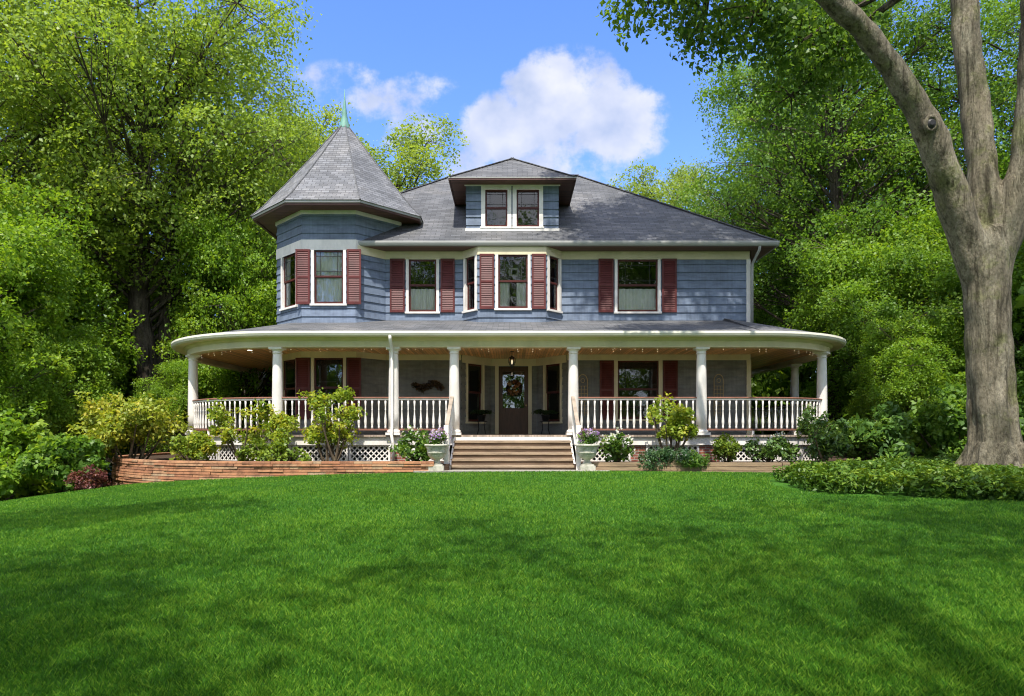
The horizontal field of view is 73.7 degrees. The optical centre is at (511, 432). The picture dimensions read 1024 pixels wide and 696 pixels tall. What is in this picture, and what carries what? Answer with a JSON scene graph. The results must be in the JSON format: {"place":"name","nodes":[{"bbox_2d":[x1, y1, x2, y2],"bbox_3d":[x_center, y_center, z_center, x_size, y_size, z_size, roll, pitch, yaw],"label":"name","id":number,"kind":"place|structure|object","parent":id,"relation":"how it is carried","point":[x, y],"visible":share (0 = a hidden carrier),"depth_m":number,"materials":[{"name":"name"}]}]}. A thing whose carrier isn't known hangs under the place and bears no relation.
{"place":"outdoors","nodes":[
{"label":"outdoors","id":0,"kind":"place"},
{"bbox_2d":[0,0,1020,313],"label":"sky","id":1,"kind":"structure","parent":0,"point":[531,81],"materials":[{"name":"blue"}]},
{"bbox_2d":[0,445,1023,695],"bbox_3d":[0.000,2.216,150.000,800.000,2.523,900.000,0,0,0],"label":"lawn","id":2,"kind":"structure","parent":0,"point":[778,485],"depth_m":6.41,"materials":[{"name":"green plant"}]},
{"bbox_2d":[0,444,33,499],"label":"laurel","id":3,"kind":"object","parent":2,"relation":"on","point":[12,478],"visible":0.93,"depth_m":17.56,"materials":[{"name":"green plant"}]},
{"bbox_2d":[0,392,55,499],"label":"laurel","id":4,"kind":"object","parent":2,"relation":"on","point":[19,434],"visible":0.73,"depth_m":19.02,"materials":[{"name":"green plant"}]},
{"bbox_2d":[0,146,110,328],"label":"understory tree","id":5,"kind":"object","parent":2,"relation":"on","point":[91,288],"visible":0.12,"depth_m":25.65,"materials":[{"name":"green plant"}]},
{"bbox_2d":[0,204,113,463],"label":"understory tree","id":6,"kind":"object","parent":2,"relation":"on","point":[17,255],"visible":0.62,"depth_m":21.67,"materials":[{"name":"green plant"}]},
{"bbox_2d":[13,432,109,493],"bbox_3d":[-11.915,0.890,18.106,2.090,1.848,2.200,0,0,0],"label":"laurel","id":7,"kind":"object","parent":2,"relation":"on","point":[57,459],"visible":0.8,"depth_m":17.85,"materials":[{"name":"green plant"}]},
{"bbox_2d":[0,322,129,493],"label":"understory tree","id":8,"kind":"object","parent":2,"relation":"on","point":[39,395],"visible":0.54,"depth_m":22.09,"materials":[{"name":"green plant"}]},
{"bbox_2d":[0,170,147,432],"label":"understory tree","id":9,"kind":"object","parent":2,"relation":"on","point":[92,319],"visible":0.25,"depth_m":25.00,"materials":[{"name":"green plant"}]},
{"bbox_2d":[63,464,111,489],"bbox_3d":[-10.830,1.161,17.614,1.164,0.726,0.886,0,0,0],"label":"barberry","id":10,"kind":"object","parent":2,"relation":"on","point":[93,478],"visible":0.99,"depth_m":17.42,"materials":[{"name":"red plant"}]},
{"bbox_2d":[0,34,177,344],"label":"maple tree","id":11,"kind":"object","parent":2,"relation":"on","point":[129,130],"visible":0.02,"depth_m":36.27,"materials":[{"name":"green plant"}]},
{"bbox_2d":[0,0,196,323],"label":"maple tree","id":12,"kind":"object","parent":2,"relation":"on","point":[90,118],"visible":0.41,"depth_m":26.64,"materials":[{"name":"green plant"}]},
{"bbox_2d":[39,253,271,476],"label":"woodland","id":13,"kind":"object","parent":2,"relation":"on","point":[130,378],"visible":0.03,"depth_m":31.86,"materials":[{"name":"green plant"}]},
{"bbox_2d":[0,0,332,453],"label":"maple tree","id":14,"kind":"object","parent":2,"relation":"on","point":[191,81],"visible":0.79,"depth_m":26.80,"materials":[{"name":"green plant"}]},
{"bbox_2d":[128,355,242,453],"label":"understory tree","id":15,"kind":"object","parent":2,"relation":"on","point":[172,371],"visible":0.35,"depth_m":25.63,"materials":[{"name":"green plant"}]},
{"bbox_2d":[152,193,276,449],"bbox_3d":[-11.274,-3.899,28.647,7.310,11.540,7.039,0,0,41],"label":"understory tree","id":16,"kind":"object","parent":2,"relation":"on","point":[258,308],"visible":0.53,"depth_m":26.94,"materials":[{"name":"green plant"}]},
{"bbox_2d":[111,56,331,447],"bbox_3d":[-11.989,-8.128,34.211,14.133,20.342,13.593,0,0,35],"label":"maple tree","id":17,"kind":"object","parent":2,"relation":"on","point":[298,119],"visible":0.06,"depth_m":31.14,"materials":[{"name":"green plant"}]},
{"bbox_2d":[112,452,433,485],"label":"brick retaining wall","id":18,"kind":"structure","parent":2,"relation":"on","point":[126,470],"depth_m":17.15,"materials":[{"name":"brown brick"}]},
{"bbox_2d":[161,97,413,314],"bbox_3d":[-12.578,-8.913,40.190,14.992,22.044,14.168,0,0,-26],"label":"oak tree","id":19,"kind":"object","parent":2,"relation":"on","point":[329,115],"visible":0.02,"depth_m":37.73,"materials":[{"name":"green plant"}]},
{"bbox_2d":[130,452,449,469],"bbox_3d":[-8.318,1.195,21.675,7.060,0.810,15.699,0,0,-44],"label":"garden bed","id":20,"kind":"object","parent":2,"relation":"on","point":[167,457],"visible":0.09,"depth_m":21.06,"materials":[{"name":"brown soil"}]},
{"bbox_2d":[64,390,194,465],"bbox_3d":[-10.918,0.006,19.514,3.292,2.448,2.400,0,0,0],"label":"shrub","id":21,"kind":"object","parent":20,"relation":"on","point":[112,428],"visible":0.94,"depth_m":19.20,"materials":[{"name":"green plant"}]},
{"bbox_2d":[169,430,221,460],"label":"shrub","id":22,"kind":"object","parent":20,"relation":"on","point":[194,447],"visible":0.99,"depth_m":18.86,"materials":[{"name":"green plant"}]},
{"bbox_2d":[205,397,300,460],"bbox_3d":[-6.959,-0.061,18.350,2.564,1.850,1.295,0,0,0],"label":"shrub","id":23,"kind":"object","parent":20,"relation":"on","point":[281,422],"visible":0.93,"depth_m":18.30,"materials":[{"name":"green plant"}]},
{"bbox_2d":[235,436,311,460],"bbox_3d":[-6.249,0.524,17.744,2.084,0.888,0.995,0,0,10],"label":"shrub","id":24,"kind":"object","parent":20,"relation":"on","point":[259,450],"visible":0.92,"depth_m":17.69,"materials":[{"name":"green plant"}]},
{"bbox_2d":[296,385,367,460],"bbox_3d":[-4.847,-0.211,18.309,1.945,2.144,1.171,0,0,0],"label":"shrub","id":25,"kind":"object","parent":20,"relation":"on","point":[321,401],"visible":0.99,"depth_m":18.22,"materials":[{"name":"green plant"}]},
{"bbox_2d":[388,425,430,460],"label":"hydrangea","id":26,"kind":"object","parent":20,"relation":"on","point":[412,453],"visible":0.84,"depth_m":18.22,"materials":[{"name":"green plant"}]},
{"bbox_2d":[364,112,469,191],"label":"oak tree","id":27,"kind":"object","parent":2,"relation":"on","point":[412,147],"visible":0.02,"depth_m":37.75,"materials":[{"name":"green plant"}]},
{"bbox_2d":[171,89,846,469],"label":"house","id":28,"kind":"structure","parent":2,"relation":"on","point":[563,283],"depth_m":22.09,"materials":[{"name":"blue paint"}]},
{"bbox_2d":[279,253,301,310],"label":"window","id":29,"kind":"structure","parent":28,"relation":"in","point":[287,263],"depth_m":22.37,"materials":[{"name":"red paint"}]},
{"bbox_2d":[282,359,339,420],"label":"window","id":30,"kind":"structure","parent":28,"relation":"in","point":[328,372],"depth_m":22.52,"materials":[{"name":"clear glass"}]},
{"bbox_2d":[310,358,345,419],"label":"window","id":31,"kind":"structure","parent":28,"relation":"in","point":[314,364],"depth_m":21.52,"materials":[{"name":"clear glass"}]},
{"bbox_2d":[310,250,346,305],"bbox_3d":[-5.770,-4.890,21.530,1.160,1.780,0.230,0,0,0],"label":"window","id":32,"kind":"structure","parent":28,"relation":"in","point":[328,267],"depth_m":21.60,"materials":[{"name":"red paint"}]},
{"bbox_2d":[405,259,439,313],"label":"window","id":33,"kind":"structure","parent":28,"relation":"in","point":[422,275],"depth_m":22.40,"materials":[{"name":"red paint"}]},
{"bbox_2d":[411,380,444,393],"bbox_3d":[-2.727,-1.499,22.226,1.125,0.470,0.307,0,0,0],"label":"dried swag","id":34,"kind":"object","parent":28,"relation":"attached to","point":[421,387],"visible":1,"depth_m":22.18,"materials":[{"name":"brown plant"}]},
{"bbox_2d":[461,360,485,424],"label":"window","id":35,"kind":"structure","parent":28,"relation":"in","point":[475,373],"depth_m":23.33,"materials":[{"name":"clear glass"}]},
{"bbox_2d":[476,421,486,434],"bbox_3d":[-1.000,-0.162,22.450,0.380,0.444,0.374,0,0,0],"label":"plant stand","id":36,"kind":"object","parent":28,"relation":"on","point":[484,426],"visible":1,"depth_m":22.34,"materials":[{"name":"black metal"}]},
{"bbox_2d":[470,409,493,420],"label":"potted fern","id":37,"kind":"object","parent":36,"relation":"on","point":[481,416],"visible":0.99,"depth_m":22.35,"materials":[{"name":"green plant"}]},
{"bbox_2d":[462,255,512,313],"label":"window","id":38,"kind":"structure","parent":28,"relation":"in","point":[470,268],"depth_m":22.24,"materials":[{"name":"red paint"}]},
{"bbox_2d":[480,185,511,227],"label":"window","id":39,"kind":"structure","parent":28,"relation":"in","point":[493,197],"depth_m":22.42,"materials":[{"name":"red paint"}]},
{"bbox_2d":[201,348,806,355],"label":"icicle lights","id":40,"kind":"object","parent":28,"relation":"hanging from","point":[488,350],"visible":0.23,"depth_m":19.41,"materials":[{"name":"white paint"}]},
{"bbox_2d":[508,351,515,368],"bbox_3d":[0.001,-2.280,21.400,0.236,0.560,0.208,0,0,0],"label":"porch lantern","id":41,"kind":"object","parent":28,"relation":"hanging from","point":[512,361],"visible":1,"depth_m":21.36,"materials":[{"name":"black metal"}]},
{"bbox_2d":[494,254,531,309],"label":"window","id":42,"kind":"structure","parent":28,"relation":"in","point":[523,287],"depth_m":21.72,"materials":[{"name":"red paint"}]},
{"bbox_2d":[495,366,531,434],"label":"front door","id":43,"kind":"structure","parent":28,"relation":"in","point":[513,416],"depth_m":23.54,"materials":[{"name":"brown wood"}]},
{"bbox_2d":[505,379,522,396],"bbox_3d":[0.066,-1.552,23.390,0.609,0.629,0.305,0,0,0],"label":"door wreath","id":44,"kind":"object","parent":43,"relation":"attached to","point":[518,385],"depth_m":23.35,"materials":[{"name":"brown plant"}]},
{"bbox_2d":[512,185,543,227],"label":"window","id":45,"kind":"structure","parent":28,"relation":"in","point":[525,197],"depth_m":22.42,"materials":[{"name":"red paint"}]},
{"bbox_2d":[513,255,562,313],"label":"window","id":46,"kind":"structure","parent":28,"relation":"in","point":[553,264],"depth_m":22.20,"materials":[{"name":"red paint"}]},
{"bbox_2d":[540,421,550,434],"bbox_3d":[1.100,-0.162,22.450,0.380,0.444,0.374,0,0,0],"label":"plant stand","id":47,"kind":"object","parent":28,"relation":"on","point":[548,426],"visible":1,"depth_m":22.34,"materials":[{"name":"black metal"}]},
{"bbox_2d":[531,409,557,420],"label":"potted fern","id":48,"kind":"object","parent":47,"relation":"on","point":[544,416],"visible":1,"depth_m":22.34,"materials":[{"name":"green plant"}]},
{"bbox_2d":[543,363,562,423],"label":"window","id":49,"kind":"structure","parent":28,"relation":"in","point":[552,373],"depth_m":23.37,"materials":[{"name":"glass"}]},
{"bbox_2d":[578,374,587,415],"bbox_3d":[2.300,-1.231,22.205,0.324,1.362,0.030,0,0,0],"label":"wall trellis","id":50,"kind":"object","parent":28,"relation":"attached to","point":[584,393],"depth_m":22.20,"materials":[{"name":"wood"}]},
{"bbox_2d":[614,259,661,313],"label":"window","id":51,"kind":"structure","parent":28,"relation":"in","point":[637,282],"depth_m":22.41,"materials":[{"name":"red paint"}]},
{"bbox_2d":[614,360,663,420],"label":"window","id":52,"kind":"structure","parent":28,"relation":"in","point":[632,378],"depth_m":23.80,"materials":[{"name":"red paint"}]},
{"bbox_2d":[714,374,723,401],"bbox_3d":[6.720,-1.231,22.205,0.324,1.362,0.030,0,0,0],"label":"wall trellis","id":53,"kind":"object","parent":28,"relation":"attached to","point":[723,388],"depth_m":22.19,"materials":[{"name":"gold metal"}]},
{"bbox_2d":[413,470,608,472],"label":"stone slab","id":54,"kind":"structure","parent":2,"relation":"on","point":[496,470],"depth_m":17.15,"materials":[{"name":"grey stone"}]},
{"bbox_2d":[424,444,448,470],"bbox_3d":[-1.900,0.614,17.250,0.636,0.662,0.636,0,0,0],"label":"stone urn","id":55,"kind":"object","parent":54,"relation":"on","point":[436,453],"visible":0.98,"depth_m":17.06,"materials":[{"name":"white stone"}]},
{"bbox_2d":[427,427,450,444],"bbox_3d":[-1.832,0.103,17.183,0.621,0.523,0.625,0,0,0],"label":"petunia","id":56,"kind":"object","parent":55,"relation":"on","point":[439,436],"visible":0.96,"depth_m":17.10,"materials":[{"name":"purple plant"}]},
{"bbox_2d":[575,444,599,470],"bbox_3d":[1.900,0.614,17.250,0.636,0.662,0.636,0,0,0],"label":"stone urn","id":57,"kind":"object","parent":54,"relation":"on","point":[587,453],"visible":0.99,"depth_m":17.06,"materials":[{"name":"white stone"}]},
{"bbox_2d":[576,428,601,443],"bbox_3d":[1.973,0.109,17.280,0.623,0.567,0.782,0,0,-33],"label":"petunia","id":58,"kind":"object","parent":57,"relation":"in","point":[585,436],"visible":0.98,"depth_m":17.21,"materials":[{"name":"purple plant"}]},
{"bbox_2d":[636,444,695,470],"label":"juniper","id":59,"kind":"object","parent":2,"relation":"on","point":[667,455],"visible":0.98,"depth_m":17.25,"materials":[{"name":"green plant"}]},
{"bbox_2d":[604,156,729,217],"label":"oak tree","id":60,"kind":"object","parent":2,"relation":"on","point":[681,177],"visible":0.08,"depth_m":40.47,"materials":[{"name":"green plant"}]},
{"bbox_2d":[591,462,825,471],"bbox_3d":[6.216,0.927,17.614,8.434,0.345,1.025,0,0,-9],"label":"timber edging","id":61,"kind":"object","parent":2,"relation":"on","point":[735,469],"visible":0.18,"depth_m":17.30,"materials":[{"name":"brown wood"}]},
{"bbox_2d":[573,455,868,469],"bbox_3d":[7.534,1.200,20.595,13.190,0.800,6.205,0,0,-39],"label":"garden bed","id":62,"kind":"object","parent":2,"relation":"on","point":[834,458],"visible":0.1,"depth_m":19.09,"materials":[{"name":"brown soil"}]},
{"bbox_2d":[598,427,635,461],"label":"hydrangea","id":63,"kind":"object","parent":62,"relation":"on","point":[612,444],"visible":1,"depth_m":18.11,"materials":[{"name":"green plant"}]},
{"bbox_2d":[645,392,699,461],"bbox_3d":[4.247,-0.131,18.330,1.450,1.980,1.244,0,0,0],"label":"azalea","id":64,"kind":"object","parent":62,"relation":"on","point":[678,426],"visible":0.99,"depth_m":18.12,"materials":[{"name":"green plant"}]},
{"bbox_2d":[676,447,710,469],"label":"juniper","id":65,"kind":"object","parent":62,"relation":"on","point":[698,460],"visible":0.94,"depth_m":17.17,"materials":[{"name":"green plant"}]},
{"bbox_2d":[710,432,741,461],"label":"boxwood","id":66,"kind":"object","parent":62,"relation":"on","point":[724,448],"visible":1,"depth_m":18.10,"materials":[{"name":"green plant"}]},
{"bbox_2d":[743,431,800,461],"bbox_3d":[6.985,0.397,18.273,1.365,0.922,1.077,0,0,40],"label":"hydrangea","id":67,"kind":"object","parent":62,"relation":"on","point":[772,448],"visible":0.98,"depth_m":18.11,"materials":[{"name":"green plant"}]},
{"bbox_2d":[795,402,853,461],"bbox_3d":[8.386,-0.002,18.322,1.531,1.724,1.346,0,0,0],"label":"rhododendron","id":68,"kind":"object","parent":62,"relation":"on","point":[826,443],"visible":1,"depth_m":18.18,"materials":[{"name":"green plant"}]},
{"bbox_2d":[828,401,921,460],"bbox_3d":[10.122,0.070,18.800,2.698,1.913,2.030,0,0,-41],"label":"rhododendron","id":69,"kind":"object","parent":62,"relation":"on","point":[885,433],"visible":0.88,"depth_m":18.37,"materials":[{"name":"green plant"}]},
{"bbox_2d":[595,0,1023,467],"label":"beech tree","id":70,"kind":"object","parent":2,"relation":"on","point":[980,210],"visible":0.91,"depth_m":14.47,"materials":[{"name":"green plant"}]},
{"bbox_2d":[688,45,940,370],"bbox_3d":[15.081,-9.832,34.428,12.620,22.397,10.938,0,0,18],"label":"beech tree","id":71,"kind":"object","parent":2,"relation":"on","point":[760,316],"visible":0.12,"depth_m":33.10,"materials":[{"name":"green plant"}]},
{"bbox_2d":[716,63,945,328],"bbox_3d":[17.799,-9.842,37.419,12.835,22.397,14.809,0,0,45],"label":"beech tree","id":72,"kind":"object","parent":2,"relation":"on","point":[776,210],"visible":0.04,"depth_m":34.45,"materials":[{"name":"green plant"}]},
{"bbox_2d":[672,0,1019,455],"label":"beech tree","id":73,"kind":"object","parent":2,"relation":"on","point":[829,133],"visible":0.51,"depth_m":27.89,"materials":[{"name":"green plant"}]},
{"bbox_2d":[782,204,953,441],"bbox_3d":[13.979,-3.601,26.080,8.075,9.789,7.775,0,0,-28],"label":"understory tree","id":74,"kind":"object","parent":2,"relation":"on","point":[892,239],"visible":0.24,"depth_m":25.18,"materials":[{"name":"green plant"}]},
{"bbox_2d":[751,266,1023,454],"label":"woodland","id":75,"kind":"object","parent":2,"relation":"on","point":[775,383],"visible":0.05,"depth_m":31.52,"materials":[{"name":"green plant"}]},
{"bbox_2d":[811,232,965,420],"bbox_3d":[13.626,-2.793,23.692,6.046,8.072,6.463,0,0,27],"label":"understory tree","id":76,"kind":"object","parent":2,"relation":"on","point":[924,269],"visible":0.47,"depth_m":22.75,"materials":[{"name":"green plant"}]},
{"bbox_2d":[769,453,1023,501],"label":"ground cover","id":77,"kind":"object","parent":2,"relation":"on","point":[938,476],"visible":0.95,"depth_m":11.91,"materials":[{"name":"green plant"}]},
{"bbox_2d":[842,306,965,457],"bbox_3d":[12.731,-1.444,21.618,4.250,5.152,4.092,0,0,-7],"label":"understory tree","id":78,"kind":"object","parent":2,"relation":"on","point":[902,384],"visible":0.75,"depth_m":20.85,"materials":[{"name":"green plant"}]},
{"bbox_2d":[849,0,1022,342],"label":"beech tree","id":79,"kind":"object","parent":2,"relation":"on","point":[1013,33],"visible":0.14,"depth_m":26.81,"materials":[{"name":"green plant"}]},
{"bbox_2d":[900,372,1023,458],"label":"shrub","id":80,"kind":"object","parent":2,"relation":"on","point":[943,419],"visible":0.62,"depth_m":18.54,"materials":[{"name":"green plant"}]},
{"bbox_2d":[912,201,1023,346],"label":"understory tree","id":81,"kind":"object","parent":2,"relation":"on","point":[932,208],"depth_m":24.69,"materials":[{"name":"green plant"}]},
{"bbox_2d":[930,239,1023,408],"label":"understory tree","id":82,"kind":"object","parent":2,"relation":"on","point":[1018,313],"visible":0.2,"depth_m":20.67,"materials":[{"name":"green plant"}]},
{"bbox_2d":[1015,344,1023,437],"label":"shrub","id":83,"kind":"object","parent":2,"relation":"on","point":[1020,373],"visible":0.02,"depth_m":19.04,"materials":[{"name":"green plant"}]}
]}

